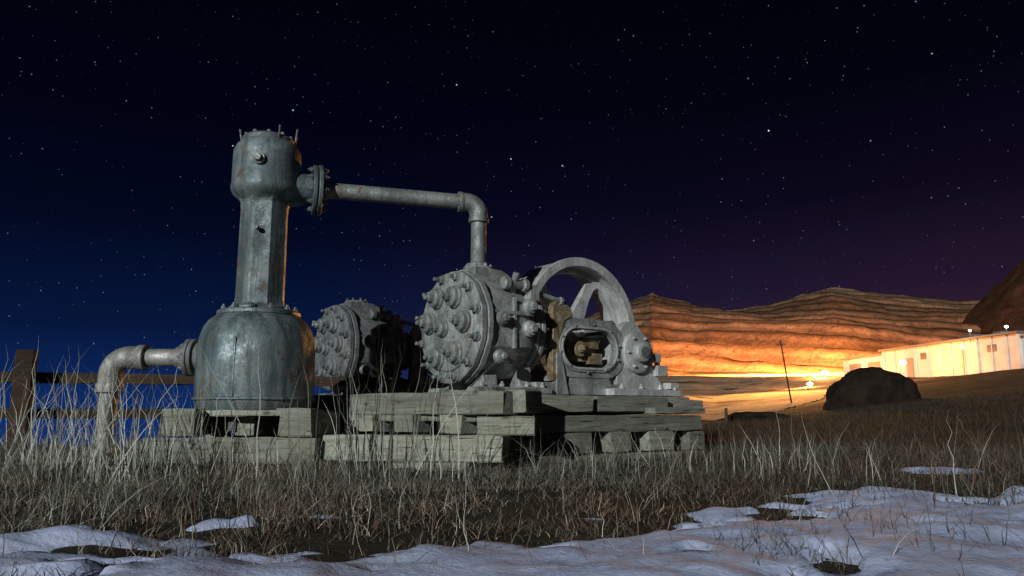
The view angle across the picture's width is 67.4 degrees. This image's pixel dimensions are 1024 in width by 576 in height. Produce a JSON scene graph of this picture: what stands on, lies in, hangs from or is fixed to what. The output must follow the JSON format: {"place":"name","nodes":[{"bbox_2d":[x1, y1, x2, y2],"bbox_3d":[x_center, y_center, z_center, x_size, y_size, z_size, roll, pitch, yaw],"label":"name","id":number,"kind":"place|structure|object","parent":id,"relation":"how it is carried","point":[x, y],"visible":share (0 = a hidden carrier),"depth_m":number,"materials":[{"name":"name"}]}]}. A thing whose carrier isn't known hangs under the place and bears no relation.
{"place":"outdoors","nodes":[
{"label":"outdoors","id":0,"kind":"place"},
{"bbox_2d":[0,441,126,456],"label":"meadow grass","id":1,"kind":"structure","parent":0,"point":[66,450],"depth_m":7.25,"materials":[{"name":"brown plant"}]},
{"bbox_2d":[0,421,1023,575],"bbox_3d":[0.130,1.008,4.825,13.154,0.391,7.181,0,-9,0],"label":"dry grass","id":2,"kind":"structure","parent":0,"point":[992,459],"depth_m":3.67,"materials":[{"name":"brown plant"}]},
{"bbox_2d":[0,368,1023,575],"bbox_3d":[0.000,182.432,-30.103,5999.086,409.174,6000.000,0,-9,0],"label":"ground","id":3,"kind":"structure","parent":0,"point":[931,388],"depth_m":3.25,"materials":[{"name":"soil"}]},
{"bbox_2d":[0,340,225,485],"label":"tall grass","id":4,"kind":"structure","parent":3,"relation":"on","point":[74,447],"depth_m":4.74,"materials":[{"name":"beige plant"}]},
{"bbox_2d":[0,444,328,548],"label":"tall grass","id":5,"kind":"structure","parent":3,"relation":"on","point":[161,499],"depth_m":2.57,"materials":[{"name":"beige plant"}]},
{"bbox_2d":[0,349,380,457],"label":"wooden fence","id":6,"kind":"object","parent":3,"relation":"on","point":[21,373],"visible":0.43,"depth_m":6.58,"materials":[{"name":"brown wood"}]},
{"bbox_2d":[128,408,342,463],"bbox_3d":[-2.050,1.110,5.849,1.474,0.382,1.267,0,-9,0],"label":"wooden pallet","id":7,"kind":"object","parent":3,"relation":"on","point":[269,420],"visible":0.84,"depth_m":5.30,"materials":[{"name":"grey wood"}]},
{"bbox_2d":[93,125,489,459],"bbox_3d":[-1.660,0.048,6.184,3.040,2.722,0.910,3,-10,-18],"label":"separator tank","id":8,"kind":"object","parent":7,"relation":"on","point":[272,183],"visible":0.97,"depth_m":5.93,"materials":[{"name":"metal"}]},
{"bbox_2d":[0,415,480,486],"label":"tall grass","id":9,"kind":"structure","parent":3,"relation":"on","point":[310,455],"depth_m":4.56,"materials":[{"name":"beige plant"}]},
{"bbox_2d":[136,339,504,482],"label":"tall grass","id":10,"kind":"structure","parent":3,"relation":"on","point":[413,456],"depth_m":4.70,"materials":[{"name":"beige plant"}]},
{"bbox_2d":[336,340,396,473],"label":"tall grass","id":11,"kind":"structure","parent":3,"relation":"on","point":[358,426],"depth_m":5.04,"materials":[{"name":"beige plant"}]},
{"bbox_2d":[311,389,704,472],"bbox_3d":[-0.376,1.258,6.981,3.666,0.560,3.558,7,-12,-37],"label":"timber cribbing","id":12,"kind":"object","parent":3,"relation":"on","point":[513,419],"visible":0.85,"depth_m":5.84,"materials":[{"name":"grey wood"}]},
{"bbox_2d":[312,298,447,394],"bbox_3d":[-1.011,0.688,8.340,2.323,1.017,0.911,7,-12,-36],"label":"air compressor","id":13,"kind":"object","parent":12,"relation":"on","point":[358,332],"visible":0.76,"depth_m":7.72,"materials":[{"name":"metal"}]},
{"bbox_2d":[415,257,681,396],"bbox_3d":[0.178,0.375,7.370,2.660,1.470,1.815,7,-12,-36],"label":"air compressor","id":14,"kind":"object","parent":12,"relation":"on","point":[499,330],"visible":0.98,"depth_m":6.52,"materials":[{"name":"paint"}]},
{"bbox_2d":[2,451,1019,575],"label":"matted straw","id":15,"kind":"object","parent":3,"relation":"on","point":[483,498],"visible":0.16,"depth_m":3.17,"materials":[{"name":"brown plant"}]},
{"bbox_2d":[0,456,1023,575],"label":"snow patch","id":16,"kind":"object","parent":3,"relation":"on","point":[690,549],"visible":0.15,"depth_m":1.92,"materials":[{"name":"white snow"}]},
{"bbox_2d":[519,423,914,482],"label":"tall grass","id":17,"kind":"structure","parent":3,"relation":"on","point":[607,466],"depth_m":4.71,"materials":[{"name":"brown plant"}]},
{"bbox_2d":[724,408,727,423],"bbox_3d":[6.599,4.061,23.654,0.098,0.731,0.100,0,-9,0],"label":"fence post","id":18,"kind":"object","parent":3,"relation":"on","point":[726,414],"visible":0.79,"depth_m":23.64,"materials":[{"name":"brown wood"}]},
{"bbox_2d":[728,411,788,422],"bbox_3d":[7.897,4.250,24.617,1.975,0.584,1.582,0,-9,0],"label":"boulder","id":19,"kind":"object","parent":3,"relation":"on","point":[745,415],"visible":0.3,"depth_m":24.20,"materials":[{"name":"stone"}]},
{"bbox_2d":[777,340,791,402],"bbox_3d":[21.230,6.758,59.696,0.999,5.423,0.140,0,-9,0],"label":"utility pole","id":20,"kind":"object","parent":3,"relation":"on","point":[781,344],"visible":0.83,"depth_m":59.70,"materials":[{"name":"brown wood"}]},
{"bbox_2d":[719,502,862,569],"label":"tall grass","id":21,"kind":"structure","parent":3,"relation":"on","point":[785,542],"depth_m":1.91,"materials":[{"name":"brown plant"}]},
{"bbox_2d":[641,386,1023,451],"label":"field grass","id":22,"kind":"structure","parent":3,"relation":"on","point":[757,424],"depth_m":14.31,"materials":[{"name":"brown plant"}]},
{"bbox_2d":[843,356,882,374],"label":"wall","id":23,"kind":"structure","parent":3,"relation":"on","point":[862,361],"depth_m":95.61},
{"bbox_2d":[849,363,861,370],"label":"roller door","id":24,"kind":"structure","parent":23,"relation":"attached to","point":[854,366],"depth_m":97.03,"materials":[{"name":"metal"}]},
{"bbox_2d":[840,354,881,360],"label":"roof","id":25,"kind":"structure","parent":23,"relation":"on","point":[861,357],"depth_m":95.13,"materials":[{"name":"metal"}]},
{"bbox_2d":[867,361,880,366],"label":"roller door","id":26,"kind":"structure","parent":23,"relation":"attached to","point":[874,364],"depth_m":92.82,"materials":[{"name":"metal"}]},
{"bbox_2d":[706,401,1023,515],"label":"tall grass","id":27,"kind":"structure","parent":3,"relation":"on","point":[934,481],"depth_m":3.80,"materials":[{"name":"beige plant"}]},
{"bbox_2d":[823,367,920,409],"bbox_3d":[13.917,4.362,29.708,3.645,2.582,3.007,0,-9,0],"label":"boulder","id":28,"kind":"object","parent":3,"relation":"on","point":[866,386],"visible":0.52,"depth_m":28.81,"materials":[{"name":"brown stone"}]},
{"bbox_2d":[804,494,1020,551],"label":"tall grass","id":29,"kind":"structure","parent":3,"relation":"on","point":[927,527],"depth_m":2.07,"materials":[{"name":"brown plant"}]},
{"bbox_2d":[882,333,1023,376],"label":"wall","id":30,"kind":"structure","parent":3,"relation":"on","point":[1015,352],"depth_m":77.73,"materials":[{"name":"beige metal"}]},
{"bbox_2d":[904,349,906,376],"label":"pilaster","id":31,"kind":"object","parent":30,"relation":"attached to","point":[905,364],"visible":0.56,"depth_m":86.39,"materials":[{"name":"white paint"}]},
{"bbox_2d":[907,358,914,376],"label":"door","id":32,"kind":"structure","parent":30,"relation":"attached to","point":[910,365],"depth_m":85.56,"materials":[{"name":"metal"}]},
{"bbox_2d":[914,347,917,376],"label":"pilaster","id":33,"kind":"object","parent":30,"relation":"attached to","point":[916,362],"visible":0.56,"depth_m":84.56,"materials":[{"name":"white paint"}]},
{"bbox_2d":[920,353,926,359],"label":"window","id":34,"kind":"structure","parent":30,"relation":"attached to","point":[922,355],"depth_m":83.43,"materials":[{"name":"orange glass"}]},
{"bbox_2d":[926,346,929,376],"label":"pilaster","id":35,"kind":"object","parent":30,"relation":"attached to","point":[927,361],"visible":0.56,"depth_m":82.68,"materials":[{"name":"white paint"}]},
{"bbox_2d":[937,344,941,375],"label":"pilaster","id":36,"kind":"object","parent":30,"relation":"attached to","point":[939,359],"visible":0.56,"depth_m":80.83,"materials":[{"name":"beige metal"}]},
{"bbox_2d":[878,331,1023,351],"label":"roof","id":37,"kind":"structure","parent":30,"relation":"on","point":[961,339],"depth_m":78.33,"materials":[{"name":"metal"}]},
{"bbox_2d":[960,334,980,337],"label":"vent","id":38,"kind":"object","parent":37,"relation":"on","point":[972,335],"visible":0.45,"depth_m":81.25,"materials":[{"name":"metal"}]},
{"bbox_2d":[950,343,953,375],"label":"pilaster","id":39,"kind":"object","parent":30,"relation":"attached to","point":[951,359],"visible":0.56,"depth_m":78.97,"materials":[{"name":"beige metal"}]},
{"bbox_2d":[962,341,966,374],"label":"pilaster","id":40,"kind":"object","parent":30,"relation":"attached to","point":[964,358],"visible":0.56,"depth_m":77.10,"materials":[{"name":"beige metal"}]},
{"bbox_2d":[976,339,980,372],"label":"pilaster","id":41,"kind":"object","parent":30,"relation":"attached to","point":[978,355],"visible":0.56,"depth_m":75.29,"materials":[{"name":"beige metal"}]},
{"bbox_2d":[987,344,996,351],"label":"window","id":42,"kind":"structure","parent":30,"relation":"attached to","point":[994,348],"depth_m":73.46,"materials":[{"name":"orange glass"}]},
{"bbox_2d":[990,337,994,370],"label":"pilaster","id":43,"kind":"object","parent":30,"relation":"attached to","point":[992,354],"visible":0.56,"depth_m":73.38,"materials":[{"name":"white paint"}]},
{"bbox_2d":[1005,335,1009,369],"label":"pilaster","id":44,"kind":"object","parent":30,"relation":"attached to","point":[1007,352],"visible":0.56,"depth_m":71.53,"materials":[{"name":"beige metal"}]},
{"bbox_2d":[961,346,965,374],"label":"flood lamp","id":45,"kind":"object","parent":3,"relation":"on","point":[963,359],"visible":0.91,"depth_m":75.82,"materials":[{"name":"metal"}]},
{"bbox_2d":[0,0,1023,448],"label":"sky","id":46,"kind":"structure","parent":0,"point":[722,154],"materials":[{"name":"blue"}]},
{"bbox_2d":[631,372,843,420],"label":"gravel yard","id":47,"kind":"structure","parent":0,"point":[771,393],"depth_m":78.64,"materials":[{"name":"gravel"}]},
{"bbox_2d":[540,287,987,373],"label":"terraced hill","id":48,"kind":"structure","parent":0,"point":[828,329],"depth_m":172.80,"materials":[{"name":"orange stone"}]},
{"bbox_2d":[962,260,1023,333],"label":"shoulder hill","id":49,"kind":"structure","parent":0,"point":[998,306],"depth_m":191.07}
]}

